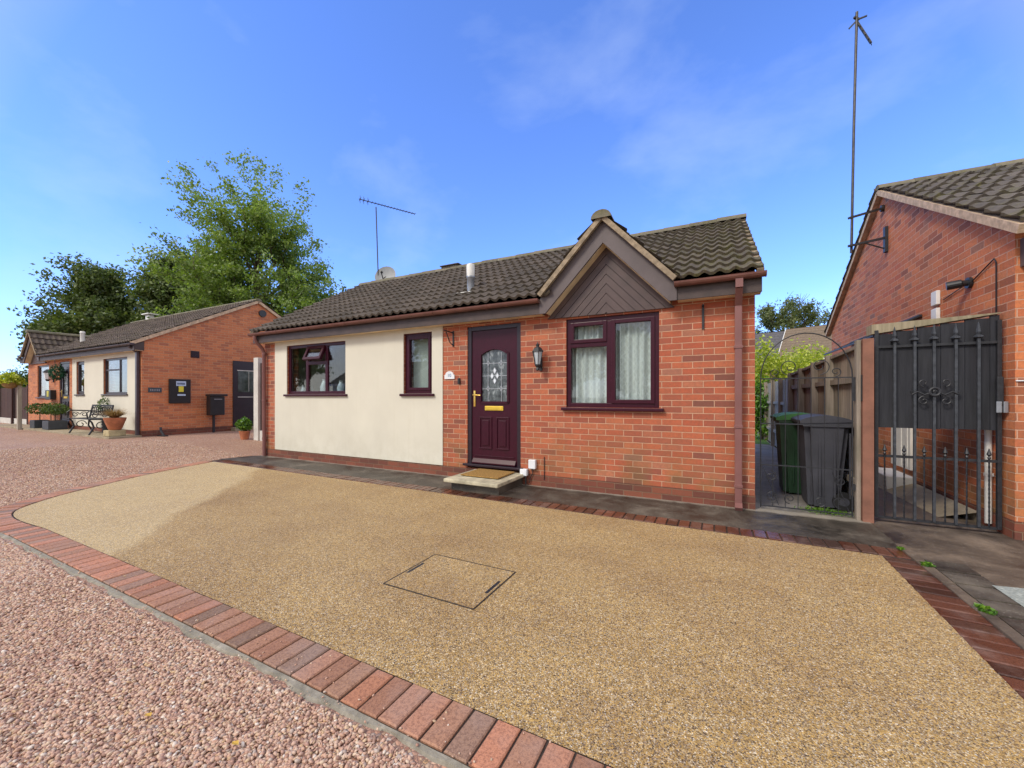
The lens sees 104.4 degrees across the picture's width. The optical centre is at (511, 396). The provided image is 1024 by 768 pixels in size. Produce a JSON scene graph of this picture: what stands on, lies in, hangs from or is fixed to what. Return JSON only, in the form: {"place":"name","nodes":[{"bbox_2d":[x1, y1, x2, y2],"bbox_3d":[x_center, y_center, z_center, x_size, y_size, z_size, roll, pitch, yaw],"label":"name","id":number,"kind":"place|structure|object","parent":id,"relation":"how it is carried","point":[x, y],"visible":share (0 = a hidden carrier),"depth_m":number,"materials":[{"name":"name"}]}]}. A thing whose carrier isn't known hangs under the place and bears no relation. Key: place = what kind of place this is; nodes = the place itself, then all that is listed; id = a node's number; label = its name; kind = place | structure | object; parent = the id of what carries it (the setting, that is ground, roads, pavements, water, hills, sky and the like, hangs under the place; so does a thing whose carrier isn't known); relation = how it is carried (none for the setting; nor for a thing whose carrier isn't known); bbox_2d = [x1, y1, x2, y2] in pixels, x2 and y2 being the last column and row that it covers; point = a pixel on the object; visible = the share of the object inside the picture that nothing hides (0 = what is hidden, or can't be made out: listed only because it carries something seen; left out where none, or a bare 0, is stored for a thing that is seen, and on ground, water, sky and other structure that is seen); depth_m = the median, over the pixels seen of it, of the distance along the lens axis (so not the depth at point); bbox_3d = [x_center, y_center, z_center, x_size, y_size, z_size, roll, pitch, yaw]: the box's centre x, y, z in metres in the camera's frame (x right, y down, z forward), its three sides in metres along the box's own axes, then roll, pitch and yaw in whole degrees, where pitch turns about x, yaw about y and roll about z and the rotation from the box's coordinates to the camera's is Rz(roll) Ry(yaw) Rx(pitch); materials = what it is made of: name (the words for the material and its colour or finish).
{"place":"outdoors","nodes":[
{"label":"outdoors","id":0,"kind":"place"},
{"bbox_2d":[157,427,167,436],"bbox_3d":[-9.697,0.967,11.024,0.350,0.265,0.120,0,0,27],"label":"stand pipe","id":1,"kind":"object","parent":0,"point":[162,433],"visible":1,"depth_m":11.00,"materials":[{"name":"black metal"}]},
{"bbox_2d":[0,568,423,767],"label":"gravel","id":2,"kind":"structure","parent":0,"point":[47,626],"depth_m":1.60,"materials":[{"name":"pink gravel"}]},
{"bbox_2d":[0,423,853,767],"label":"gravel yard","id":3,"kind":"structure","parent":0,"point":[224,441],"depth_m":7.07,"materials":[{"name":"pink gravel"}]},
{"bbox_2d":[0,385,27,424],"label":"dark fence","id":4,"kind":"object","parent":3,"relation":"on","point":[8,405],"visible":0.57,"depth_m":16.08,"materials":[{"name":"brown wood"}]},
{"bbox_2d":[0,365,27,387],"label":"hedge","id":5,"kind":"object","parent":3,"relation":"on","point":[25,377],"visible":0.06,"depth_m":24.94,"materials":[{"name":"green plant"}]},
{"bbox_2d":[12,369,21,429],"bbox_3d":[-16.453,0.100,13.195,0.100,2.040,0.206,0,0,27],"label":"basket post","id":6,"kind":"object","parent":3,"relation":"on","point":[19,407],"visible":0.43,"depth_m":13.21,"materials":[{"name":"brown wood"}]},
{"bbox_2d":[0,369,27,388],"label":"flower basket","id":7,"kind":"object","parent":6,"relation":"hanging from","point":[11,380],"visible":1,"depth_m":13.00,"materials":[{"name":"green plant"}]},
{"bbox_2d":[0,424,141,438],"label":"patio","id":8,"kind":"structure","parent":3,"relation":"on","point":[85,433],"depth_m":11.85,"materials":[{"name":"beige concrete"}]},
{"bbox_2d":[24,403,51,427],"bbox_3d":[-15.976,0.609,13.420,0.720,0.862,0.676,0,0,27],"label":"potted shrub","id":9,"kind":"object","parent":8,"relation":"on","point":[35,423],"visible":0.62,"depth_m":13.29,"materials":[{"name":"green plant"}]},
{"bbox_2d":[38,402,69,429],"bbox_3d":[-14.750,0.607,12.808,0.702,0.866,0.712,0,0,27],"label":"potted shrub","id":10,"kind":"object","parent":8,"relation":"on","point":[55,424],"visible":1,"depth_m":12.70,"materials":[{"name":"green plant"}]},
{"bbox_2d":[66,404,113,434],"bbox_3d":[-12.100,0.638,11.385,1.444,0.826,0.576,0,0,27],"label":"garden bench","id":11,"kind":"object","parent":8,"relation":"on","point":[90,418],"visible":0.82,"depth_m":11.47,"materials":[{"name":"black metal"}]},
{"bbox_2d":[96,396,108,431],"bbox_3d":[-12.010,0.492,11.679,0.320,1.092,0.336,0,0,27],"label":"conifer pot","id":12,"kind":"object","parent":8,"relation":"on","point":[99,407],"visible":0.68,"depth_m":11.64,"materials":[{"name":"plant"}]},
{"bbox_2d":[103,429,125,436],"bbox_3d":[-10.597,0.959,10.590,0.340,0.158,0.350,0,0,27],"label":"stone block","id":13,"kind":"object","parent":8,"relation":"on","point":[111,433],"depth_m":10.48,"materials":[{"name":"beige stone"}]},
{"bbox_2d":[96,408,134,429],"bbox_3d":[-10.589,0.585,10.605,0.990,0.587,0.908,0,0,27],"label":"flower bowl","id":14,"kind":"object","parent":13,"relation":"on","point":[114,421],"visible":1,"depth_m":10.49,"materials":[{"name":"ceramic"}]},
{"bbox_2d":[0,439,249,582],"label":"gravel","id":15,"kind":"structure","parent":3,"relation":"on","point":[16,562],"depth_m":6.93,"materials":[{"name":"pink gravel"}]},
{"bbox_2d":[15,298,282,436],"bbox_3d":[-12.742,-1.230,15.624,9.553,4.680,6.733,0,0,27],"label":"bungalow","id":16,"kind":"object","parent":3,"relation":"on","point":[212,350],"visible":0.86,"depth_m":12.40,"materials":[{"name":"orange brick"}]},
{"bbox_2d":[35,365,48,397],"bbox_3d":[-16.839,-0.544,14.365,1.260,1.192,0.280,0,0,27],"label":"window","id":17,"kind":"structure","parent":16,"relation":"in","point":[40,367],"depth_m":14.58,"materials":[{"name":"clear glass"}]},
{"bbox_2d":[43,369,53,381],"bbox_3d":[-15.988,-0.730,13.672,0.225,0.440,0.268,0,0,-3],"label":"wall lantern","id":18,"kind":"object","parent":16,"relation":"attached to","point":[46,375],"depth_m":13.62,"materials":[{"name":"white metal"}]},
{"bbox_2d":[45,390,55,399],"bbox_3d":[-15.998,-0.075,13.758,0.500,0.330,0.143,0,0,27],"label":"parcel box","id":19,"kind":"object","parent":16,"relation":"attached to","point":[50,394],"visible":1,"depth_m":13.65,"materials":[{"name":"black plastic"}]},
{"bbox_2d":[48,364,66,380],"bbox_3d":[-15.154,-0.876,13.212,0.451,0.688,0.450,0,0,27],"label":"hanging basket","id":20,"kind":"object","parent":16,"relation":"hanging from","point":[52,371],"visible":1,"depth_m":13.18,"materials":[{"name":"green plant"}]},
{"bbox_2d":[60,363,69,421],"bbox_3d":[-15.061,-0.138,13.393,0.762,1.966,0.123,0,0,27],"label":"door","id":21,"kind":"structure","parent":16,"relation":"in","point":[65,392],"depth_m":13.41,"materials":[{"name":"brown wood"}]},
{"bbox_2d":[74,361,84,395],"bbox_3d":[-13.824,-0.591,12.759,0.750,1.097,0.155,0,0,27],"label":"window","id":22,"kind":"structure","parent":16,"relation":"in","point":[80,393],"depth_m":12.87,"materials":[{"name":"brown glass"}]},
{"bbox_2d":[101,357,127,395],"bbox_3d":[-11.540,-0.591,11.647,1.710,1.097,0.246,0,0,27],"label":"window","id":23,"kind":"structure","parent":16,"relation":"in","point":[120,369],"depth_m":11.75,"materials":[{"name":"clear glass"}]},
{"bbox_2d":[148,388,161,391],"bbox_3d":[-9.963,-0.195,11.081,0.018,0.130,0.300,0,0,27],"label":"name sign","id":24,"kind":"object","parent":16,"relation":"attached to","point":[154,389],"visible":1,"depth_m":11.07,"materials":[{"name":"stone"}]},
{"bbox_2d":[169,379,190,402],"bbox_3d":[-9.687,-0.170,11.580,0.058,0.700,0.520,0,0,27],"label":"notice board","id":25,"kind":"object","parent":16,"relation":"attached to","point":[179,390],"visible":1,"depth_m":11.55,"materials":[{"name":"black plastic"}]},
{"bbox_2d":[233,361,253,426],"bbox_3d":[-8.823,-0.105,13.295,0.042,2.150,0.960,0,0,27],"label":"side door","id":26,"kind":"structure","parent":16,"relation":"in","point":[243,372],"depth_m":13.14,"materials":[{"name":"black plastic"}]},
{"bbox_2d":[205,394,227,431],"bbox_3d":[-9.144,0.500,12.297,0.280,1.180,0.490,0,0,27],"label":"post box","id":27,"kind":"object","parent":3,"relation":"on","point":[215,404],"visible":1,"depth_m":12.19,"materials":[{"name":"black metal"}]},
{"bbox_2d":[0,533,469,767],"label":"cement haunching","id":28,"kind":"object","parent":3,"relation":"on","point":[312,695],"visible":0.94,"depth_m":1.75,"materials":[{"name":"grey concrete"}]},
{"bbox_2d":[234,416,252,439],"bbox_3d":[-7.270,0.833,10.771,0.428,0.633,0.431,0,0,-17],"label":"potted shrub","id":29,"kind":"object","parent":3,"relation":"on","point":[244,424],"visible":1,"depth_m":10.69,"materials":[{"name":"green plant"}]},
{"bbox_2d":[254,358,261,440],"bbox_3d":[-6.873,0.065,10.741,0.200,2.250,0.120,0,0,27],"label":"concrete fence post","id":30,"kind":"object","parent":3,"relation":"on","point":[257,362],"visible":0.67,"depth_m":10.68,"materials":[{"name":"white concrete"}]},
{"bbox_2d":[260,363,261,440],"bbox_3d":[-5.730,0.140,10.164,2.350,2.100,0.050,0,0,27],"label":"timber fence","id":31,"kind":"object","parent":3,"relation":"on","point":[260,401],"visible":0.05,"depth_m":10.67,"materials":[{"name":"brown wood"}]},
{"bbox_2d":[247,209,766,510],"bbox_3d":[-0.071,-0.930,8.720,9.003,4.380,5.934,0,0,27],"label":"bungalow","id":32,"kind":"object","parent":3,"relation":"on","point":[642,384],"visible":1,"depth_m":5.47,"materials":[{"name":"red brick"}]},
{"bbox_2d":[283,341,347,395],"bbox_3d":[-3.736,-0.519,7.685,1.795,1.012,0.364,0,0,27],"label":"window","id":33,"kind":"structure","parent":32,"relation":"in","point":[325,388],"depth_m":7.64,"materials":[{"name":"plastic"}]},
{"bbox_2d":[359,198,415,274],"bbox_3d":[-3.455,-4.010,11.015,1.541,2.700,0.312,0,0,-36],"label":"tv aerial","id":34,"kind":"object","parent":32,"relation":"attached to","point":[376,224],"visible":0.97,"depth_m":10.95,"materials":[{"name":"metal"}]},
{"bbox_2d":[375,266,395,279],"bbox_3d":[-3.467,-3.315,10.865,0.438,0.566,0.437,0,0,-37],"label":"satellite dish","id":35,"kind":"object","parent":34,"relation":"attached to","point":[386,272],"visible":0.71,"depth_m":10.91,"materials":[{"name":"white metal"}]},
{"bbox_2d":[399,332,434,395],"bbox_3d":[-1.499,-0.529,6.541,0.700,1.032,0.264,0,0,27],"label":"window","id":36,"kind":"structure","parent":32,"relation":"in","point":[422,341],"depth_m":6.62,"materials":[{"name":"plastic"}]},
{"bbox_2d":[443,330,453,346],"bbox_3d":[-0.963,-0.900,6.040,0.022,0.240,0.249,0,0,27],"label":"basket bracket","id":37,"kind":"object","parent":32,"relation":"attached to","point":[452,343],"visible":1,"depth_m":6.13,"materials":[{"name":"black metal"}]},
{"bbox_2d":[444,371,454,378],"bbox_3d":[-0.971,-0.340,6.172,0.185,0.120,0.018,0,0,27],"label":"house number plaque","id":38,"kind":"object","parent":32,"relation":"attached to","point":[449,375],"visible":1,"depth_m":6.16,"materials":[{"name":"white ceramic"}]},
{"bbox_2d":[472,328,516,465],"bbox_3d":[-0.266,0.002,5.854,0.762,1.986,0.123,0,0,27],"label":"door","id":39,"kind":"structure","parent":32,"relation":"in","point":[494,352],"depth_m":5.86,"materials":[{"name":"plastic"}]},
{"bbox_2d":[520,468,527,484],"bbox_3d":[0.169,1.113,5.558,0.105,0.216,0.069,0,0,27],"label":"cable box","id":40,"kind":"object","parent":32,"relation":"attached to","point":[524,471],"visible":0.87,"depth_m":5.53,"materials":[{"name":"white plastic"}]},
{"bbox_2d":[528,459,535,482],"bbox_3d":[0.282,1.036,5.513,0.107,0.331,0.056,0,0,27],"label":"cable box","id":41,"kind":"object","parent":32,"relation":"attached to","point":[532,464],"visible":1,"depth_m":5.49,"materials":[{"name":"white plastic"}]},
{"bbox_2d":[532,342,542,370],"bbox_3d":[0.360,-0.550,5.382,0.202,0.390,0.150,0,0,-35],"label":"wall lantern","id":42,"kind":"object","parent":32,"relation":"attached to","point":[537,351],"depth_m":5.34,"materials":[{"name":"black metal"}]},
{"bbox_2d":[561,312,663,411],"bbox_3d":[1.279,-0.430,5.113,1.288,1.215,0.242,0,0,27],"label":"window","id":43,"kind":"structure","parent":32,"relation":"in","point":[613,361],"depth_m":5.10,"materials":[{"name":"plastic"}]},
{"bbox_2d":[702,304,703,328],"bbox_3d":[2.179,-0.920,4.529,0.024,0.280,0.089,0,0,27],"label":"basket bracket","id":44,"kind":"object","parent":32,"relation":"attached to","point":[702,316],"visible":1,"depth_m":4.55,"materials":[{"name":"black metal"}]},
{"bbox_2d":[10,459,1016,767],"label":"joint bed","id":45,"kind":"object","parent":3,"relation":"on","point":[412,683],"visible":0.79,"depth_m":1.60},
{"bbox_2d":[0,461,610,767],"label":"block edging","id":46,"kind":"object","parent":45,"relation":"on","point":[239,630],"visible":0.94,"depth_m":1.81,"materials":[{"name":"red brick"}]},
{"bbox_2d":[22,537,550,764],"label":"stray gravel","id":47,"kind":"structure","parent":46,"relation":"on","point":[417,744],"depth_m":1.77,"materials":[{"name":"pink gravel"}]},
{"bbox_2d":[215,460,910,558],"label":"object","id":48,"kind":"object","parent":3,"relation":"on","point":[864,548],"visible":0.91,"depth_m":4.08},
{"bbox_2d":[824,158,1023,539],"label":"bungalow","id":49,"kind":"object","parent":3,"relation":"on","point":[962,224],"visible":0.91,"depth_m":4.53,"materials":[{"name":"brick"}]},
{"bbox_2d":[848,11,887,252],"bbox_3d":[5.467,-4.070,6.143,0.470,3.780,0.230,0,0,27],"label":"aerial mast","id":50,"kind":"object","parent":49,"relation":"attached to","point":[856,18],"visible":1,"depth_m":6.14,"materials":[{"name":"metal"}]},
{"bbox_2d":[824,314,921,354],"bbox_3d":[5.559,-0.921,6.280,0.425,0.228,2.986,0,0,27],"label":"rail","id":51,"kind":"object","parent":49,"relation":"attached to","point":[867,337],"visible":0.48,"depth_m":6.20,"materials":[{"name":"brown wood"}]},
{"bbox_2d":[891,428,912,470],"bbox_3d":[5.359,0.575,5.462,0.042,0.770,0.640,0,0,27],"label":"meter cupboard door","id":52,"kind":"structure","parent":49,"relation":"in","point":[904,436],"depth_m":5.35,"materials":[{"name":"white paint"}]},
{"bbox_2d":[943,258,996,314],"bbox_3d":[4.591,-1.013,4.106,0.178,0.545,0.956,0,0,27],"label":"security light","id":53,"kind":"object","parent":49,"relation":"attached to","point":[968,282],"visible":0.96,"depth_m":4.02,"materials":[{"name":"black plastic"}]},
{"bbox_2d":[883,556,1023,698],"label":"brick border","id":54,"kind":"object","parent":3,"relation":"on","point":[998,652],"visible":0.76,"depth_m":2.13,"materials":[{"name":"red brick"}]},
{"bbox_2d":[0,0,1023,374],"label":"sky","id":55,"kind":"structure","parent":0,"point":[504,126],"materials":[{"name":"blue"}]},
{"bbox_2d":[13,462,1023,767],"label":"driveway","id":56,"kind":"structure","parent":0,"point":[615,642],"depth_m":2.22,"materials":[{"name":"beige gravel"}]},
{"bbox_2d":[383,554,515,609],"bbox_3d":[-0.411,1.233,2.701,0.705,0.014,0.550,0,0,27],"label":"manhole cover","id":57,"kind":"object","parent":56,"relation":"on","point":[465,584],"visible":1,"depth_m":2.66,"materials":[{"name":"gravel"}]},
{"bbox_2d":[223,455,896,548],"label":"concrete path","id":58,"kind":"structure","parent":0,"point":[828,527],"depth_m":4.38,"materials":[{"name":"grey concrete"}]},
{"bbox_2d":[444,469,524,494],"bbox_3d":[-0.361,1.153,5.414,0.820,0.155,0.800,0,0,27],"label":"door step","id":59,"kind":"object","parent":58,"relation":"on","point":[486,485],"depth_m":5.17,"materials":[{"name":"stone"}]},
{"bbox_2d":[461,468,514,478],"bbox_3d":[-0.332,1.058,5.495,0.580,0.016,0.490,0,0,27],"label":"doormat","id":60,"kind":"object","parent":59,"relation":"on","point":[489,473],"visible":1,"depth_m":5.45,"materials":[{"name":"beige fabric"}]},
{"bbox_2d":[861,338,873,522],"bbox_3d":[3.516,0.343,3.935,0.092,1.835,0.085,0,0,27],"label":"gate post","id":61,"kind":"object","parent":58,"relation":"on","point":[867,430],"visible":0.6,"depth_m":3.90,"materials":[{"name":"brown wood"}]},
{"bbox_2d":[760,333,855,516],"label":"arched gate","id":62,"kind":"structure","parent":61,"relation":"attached to","point":[838,425],"depth_m":4.16,"materials":[{"name":"black metal"}]},
{"bbox_2d":[873,315,1007,529],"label":"tall gate","id":63,"kind":"structure","parent":61,"relation":"attached to","point":[944,376],"depth_m":3.73,"materials":[{"name":"black metal"}]},
{"bbox_2d":[866,312,1000,335],"bbox_3d":[4.023,-0.693,3.831,0.890,0.134,0.160,0,0,27],"label":"capping board","id":64,"kind":"object","parent":63,"relation":"on","point":[889,327],"visible":0.86,"depth_m":3.83,"materials":[{"name":"beige wood"}]},
{"bbox_2d":[755,433,769,443],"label":"lawn","id":65,"kind":"structure","parent":0,"point":[757,441],"depth_m":10.96,"materials":[{"name":"green plant"}]},
{"bbox_2d":[755,373,774,440],"bbox_3d":[7.267,0.267,11.535,1.040,1.962,1.343,0,0,-20],"label":"green shrub","id":66,"kind":"object","parent":65,"relation":"on","point":[757,409],"visible":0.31,"depth_m":11.38,"materials":[{"name":"green plant"}]},
{"bbox_2d":[755,440,853,516],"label":"passage path","id":67,"kind":"structure","parent":0,"point":[766,453],"depth_m":5.35,"materials":[{"name":"grey concrete"}]},
{"bbox_2d":[758,379,786,446],"bbox_3d":[6.708,0.420,10.269,0.090,1.680,5.690,0,0,27],"label":"fence","id":68,"kind":"object","parent":67,"relation":"on","point":[779,396],"visible":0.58,"depth_m":9.95,"materials":[{"name":"grey wood"}]},
{"bbox_2d":[770,412,809,493],"bbox_3d":[3.754,0.717,5.158,0.611,1.027,0.600,0,0,27],"label":"wheelie bin","id":69,"kind":"object","parent":67,"relation":"on","point":[791,458],"visible":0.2,"depth_m":5.01,"materials":[{"name":"green plastic"}]},
{"bbox_2d":[791,414,853,511],"bbox_3d":[3.575,0.717,4.553,0.541,1.027,0.600,0,0,27],"label":"wheelie bin","id":70,"kind":"object","parent":67,"relation":"on","point":[831,458],"visible":0.8,"depth_m":4.35,"materials":[{"name":"grey plastic"}]},
{"bbox_2d":[787,340,860,519],"bbox_3d":[4.446,0.345,5.810,0.118,1.830,4.190,0,0,27],"label":"fence","id":71,"kind":"object","parent":67,"relation":"on","point":[839,360],"visible":0.51,"depth_m":4.75,"materials":[{"name":"brown wood"}]},
{"bbox_2d":[794,505,853,516],"bbox_3d":[3.332,1.219,4.245,0.519,0.058,0.339,0,0,27],"label":"moss","id":72,"kind":"object","parent":67,"relation":"on","point":[822,509],"visible":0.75,"depth_m":4.23,"materials":[{"name":"green plant"}]},
{"bbox_2d":[779,325,831,364],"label":"house","id":73,"kind":"structure","parent":0,"point":[814,338],"depth_m":36.11,"materials":[{"name":"red brick"}]},
{"bbox_2d":[768,440,999,532],"bbox_3d":[6.220,1.229,8.166,0.950,0.001,9.800,0,0,27],"label":"side passage","id":74,"kind":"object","parent":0,"point":[908,508],"visible":0.2,"depth_m":4.15,"materials":[{"name":"concrete"}]},
{"bbox_2d":[871,519,1023,599],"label":"side path","id":75,"kind":"structure","parent":0,"point":[995,558],"depth_m":3.25,"materials":[{"name":"concrete"}]},
{"bbox_2d":[895,543,1023,649],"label":"kerb","id":76,"kind":"structure","parent":75,"relation":"on","point":[1007,631],"depth_m":2.39,"materials":[{"name":"concrete"}]},
{"bbox_2d":[919,561,935,566],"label":"weed","id":77,"kind":"object","parent":76,"relation":"on","point":[927,564],"visible":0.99,"depth_m":2.85,"materials":[{"name":"green plant"}]},
{"bbox_2d":[973,602,984,607],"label":"weed","id":78,"kind":"object","parent":76,"relation":"on","point":[978,605],"visible":0.64,"depth_m":2.30,"materials":[{"name":"green plant"}]},
{"bbox_2d":[977,605,997,614],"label":"weed","id":79,"kind":"object","parent":76,"relation":"on","point":[981,608],"visible":1,"depth_m":2.24,"materials":[{"name":"green plant"}]},
{"bbox_2d":[924,559,1023,636],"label":"dark paver row","id":80,"kind":"object","parent":75,"relation":"on","point":[978,587],"visible":0.76,"depth_m":2.48,"materials":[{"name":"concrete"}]},
{"bbox_2d":[992,585,1023,606],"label":"stone chips","id":81,"kind":"object","parent":75,"relation":"on","point":[1015,594],"visible":1,"depth_m":2.47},
{"bbox_3d":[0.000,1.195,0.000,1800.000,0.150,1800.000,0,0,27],"label":"ground","id":82,"kind":"structure","parent":0,"visible":0},
{"bbox_2d":[10,310,52,368],"bbox_3d":[-31.348,-2.322,26.919,3.781,7.124,3.703,0,0,27],"label":"evergreen tree","id":83,"kind":"object","parent":82,"relation":"on","point":[24,328],"visible":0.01,"depth_m":25.81,"materials":[{"name":"green plant"}]},
{"bbox_2d":[6,252,142,338],"bbox_3d":[-27.635,-4.194,26.946,6.374,10.868,8.145,0,0,27],"label":"tree","id":84,"kind":"object","parent":82,"relation":"on","point":[92,301],"visible":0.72,"depth_m":25.52,"materials":[{"name":"green plant"}]},
{"bbox_2d":[111,251,212,323],"bbox_3d":[-22.718,-4.678,28.368,7.715,11.835,7.193,0,0,-32],"label":"evergreen tree","id":85,"kind":"object","parent":82,"relation":"on","point":[147,292],"visible":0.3,"depth_m":25.87,"materials":[{"name":"green plant"}]},
{"bbox_2d":[117,147,343,320],"bbox_3d":[-12.670,-5.884,20.765,8.990,14.249,9.098,0,0,-3],"label":"maple tree","id":86,"kind":"object","parent":82,"relation":"on","point":[232,279],"visible":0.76,"depth_m":18.40,"materials":[{"name":"green plant"}]},
{"bbox_2d":[312,286,346,301],"bbox_3d":[-7.704,-2.029,18.963,3.863,6.537,3.470,0,0,27],"label":"tree","id":87,"kind":"object","parent":82,"relation":"on","point":[330,293],"visible":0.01,"depth_m":18.85,"materials":[{"name":"green plant"}]},
{"bbox_2d":[755,331,784,363],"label":"house","id":88,"kind":"structure","parent":82,"relation":"on","point":[776,338],"depth_m":38.53,"materials":[{"name":"white paint"}]},
{"bbox_2d":[755,328,795,387],"bbox_3d":[8.932,-0.571,14.126,1.807,3.656,2.027,0,0,11],"label":"golden shrub","id":89,"kind":"object","parent":82,"relation":"on","point":[769,368],"visible":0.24,"depth_m":13.64,"materials":[{"name":"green plant"}]},
{"bbox_2d":[762,347,818,380],"bbox_3d":[10.241,-0.433,15.038,2.512,3.388,2.199,0,0,44],"label":"golden shrub","id":90,"kind":"object","parent":82,"relation":"on","point":[796,360],"visible":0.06,"depth_m":14.53,"materials":[{"name":"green plant"}]},
{"bbox_2d":[755,292,831,333],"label":"spreading tree","id":91,"kind":"object","parent":82,"relation":"on","point":[784,319],"visible":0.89,"depth_m":42.94,"materials":[{"name":"green plant"}]},
{"bbox_2d":[783,338,831,365],"bbox_3d":[11.807,-0.565,15.988,3.014,3.673,2.645,0,0,27],"label":"golden shrub","id":92,"kind":"object","parent":82,"relation":"on","point":[817,356],"visible":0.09,"depth_m":15.74,"materials":[{"name":"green plant"}]}
]}

